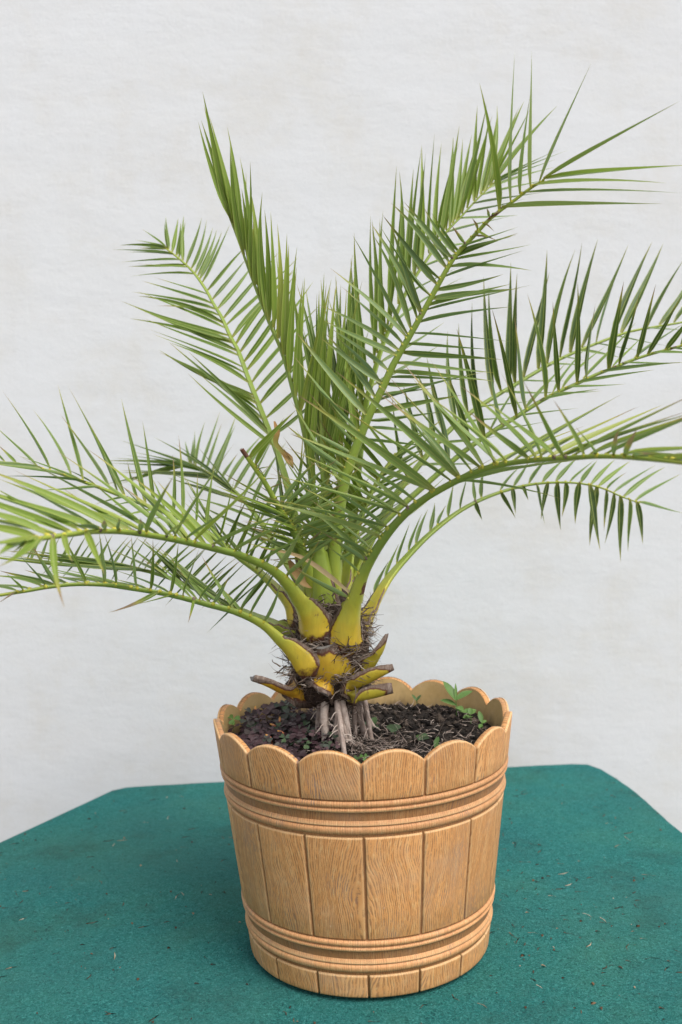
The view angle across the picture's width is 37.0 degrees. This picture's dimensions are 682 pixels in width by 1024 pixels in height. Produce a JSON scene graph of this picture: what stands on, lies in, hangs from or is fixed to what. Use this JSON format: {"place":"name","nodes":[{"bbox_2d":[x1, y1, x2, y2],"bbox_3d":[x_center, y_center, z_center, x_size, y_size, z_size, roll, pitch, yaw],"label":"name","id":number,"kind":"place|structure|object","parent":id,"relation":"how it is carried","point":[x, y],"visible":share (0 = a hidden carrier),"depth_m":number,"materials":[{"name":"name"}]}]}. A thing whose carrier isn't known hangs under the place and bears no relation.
{"place":"outdoors","nodes":[
{"label":"outdoors","id":0,"kind":"place"},
{"bbox_2d":[0,0,681,841],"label":"plaster wall","id":1,"kind":"structure","parent":0,"point":[564,642],"depth_m":2.20,"materials":[{"name":"white paint"}]},
{"bbox_2d":[0,764,681,1023],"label":"display platform","id":2,"kind":"structure","parent":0,"point":[44,984],"depth_m":1.35,"materials":[{"name":"green fabric"}]},
{"bbox_2d":[0,778,681,1023],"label":"debris","id":3,"kind":"object","parent":2,"relation":"on","point":[542,935],"visible":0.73,"depth_m":1.35,"materials":[{"name":"brown soil"}]},
{"bbox_2d":[213,677,511,997],"bbox_3d":[0.031,0.394,1.284,0.369,0.297,0.369,-2,3,0],"label":"flower tub","id":4,"kind":"object","parent":2,"relation":"on","point":[373,876],"visible":0.84,"depth_m":1.14,"materials":[{"name":"brown wood"}]},
{"bbox_2d":[235,702,491,762],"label":"soil","id":5,"kind":"structure","parent":4,"relation":"in","point":[404,716],"depth_m":1.31,"materials":[{"name":"black soil"}]},
{"bbox_2d":[228,714,240,730],"bbox_3d":[-0.137,0.275,1.308,0.018,0.028,0.016,-2,3,0],"label":"clover sprig","id":6,"kind":"object","parent":5,"relation":"on","point":[232,721],"visible":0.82,"depth_m":1.31,"materials":[{"name":"green plant"}]},
{"bbox_2d":[228,700,339,760],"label":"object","id":7,"kind":"structure","parent":5,"relation":"on","point":[293,727],"depth_m":1.27,"materials":[{"name":"black soil"}]},
{"bbox_2d":[0,55,681,763],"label":"palm tree","id":8,"kind":"object","parent":5,"relation":"on","point":[320,637],"visible":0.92,"depth_m":1.23,"materials":[{"name":"green plant"}]},
{"bbox_2d":[273,421,293,467],"bbox_3d":[-0.070,-0.081,1.220,0.024,0.058,0.008,-1,3,19],"label":"dry leaf","id":9,"kind":"object","parent":8,"relation":"on","point":[276,443],"visible":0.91,"depth_m":1.22,"materials":[{"name":"beige plant"}]},
{"bbox_2d":[288,560,311,587],"bbox_3d":[-0.049,0.076,1.243,0.033,0.035,0.011,-2,3,0],"label":"dry leaf","id":10,"kind":"object","parent":8,"relation":"on","point":[296,574],"visible":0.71,"depth_m":1.24,"materials":[{"name":"beige plant"}]},
{"bbox_2d":[261,547,349,592],"bbox_3d":[-0.045,0.069,1.193,0.108,0.055,0.017,-1,3,15],"label":"dry leaf","id":11,"kind":"object","parent":8,"relation":"on","point":[323,571],"visible":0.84,"depth_m":1.18,"materials":[{"name":"beige plant"}]},
{"bbox_2d":[360,753,367,760],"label":"clover sprig","id":12,"kind":"object","parent":5,"relation":"on","point":[364,756],"visible":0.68,"depth_m":1.18,"materials":[{"name":"green plant"}]},
{"bbox_2d":[365,717,378,727],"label":"weed seedling","id":13,"kind":"object","parent":5,"relation":"on","point":[374,719],"visible":0.47,"depth_m":1.33,"materials":[{"name":"green plant"}]},
{"bbox_2d":[386,724,400,735],"bbox_3d":[0.067,0.279,1.292,0.018,0.016,0.020,-2,3,0],"label":"weed seedling","id":14,"kind":"object","parent":5,"relation":"on","point":[392,727],"visible":0.98,"depth_m":1.29,"materials":[{"name":"green plant"}]},
{"bbox_2d":[416,733,428,741],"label":"weed seedling","id":15,"kind":"object","parent":5,"relation":"on","point":[424,736],"visible":0.94,"depth_m":1.27,"materials":[{"name":"green plant"}]},
{"bbox_2d":[434,737,439,747],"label":"weed seedling","id":16,"kind":"object","parent":5,"relation":"on","point":[436,742],"visible":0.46,"depth_m":1.24,"materials":[{"name":"green plant"}]},
{"bbox_2d":[440,681,471,714],"bbox_3d":[0.151,0.247,1.344,0.036,0.046,0.031,0,4,32],"label":"weed seedling","id":17,"kind":"object","parent":5,"relation":"on","point":[451,690],"visible":1,"depth_m":1.34,"materials":[{"name":"green plant"}]},
{"bbox_2d":[463,708,475,722],"bbox_3d":[0.166,0.265,1.316,0.015,0.021,0.021,0,4,26],"label":"weed seedling","id":18,"kind":"object","parent":5,"relation":"on","point":[470,711],"visible":1,"depth_m":1.32,"materials":[{"name":"green plant"}]},
{"bbox_2d":[478,711,486,728],"bbox_3d":[0.178,0.267,1.300,0.012,0.023,0.015,1,4,38],"label":"weed seedling","id":19,"kind":"object","parent":5,"relation":"on","point":[480,715],"visible":1,"depth_m":1.30,"materials":[{"name":"green plant"}]}
]}

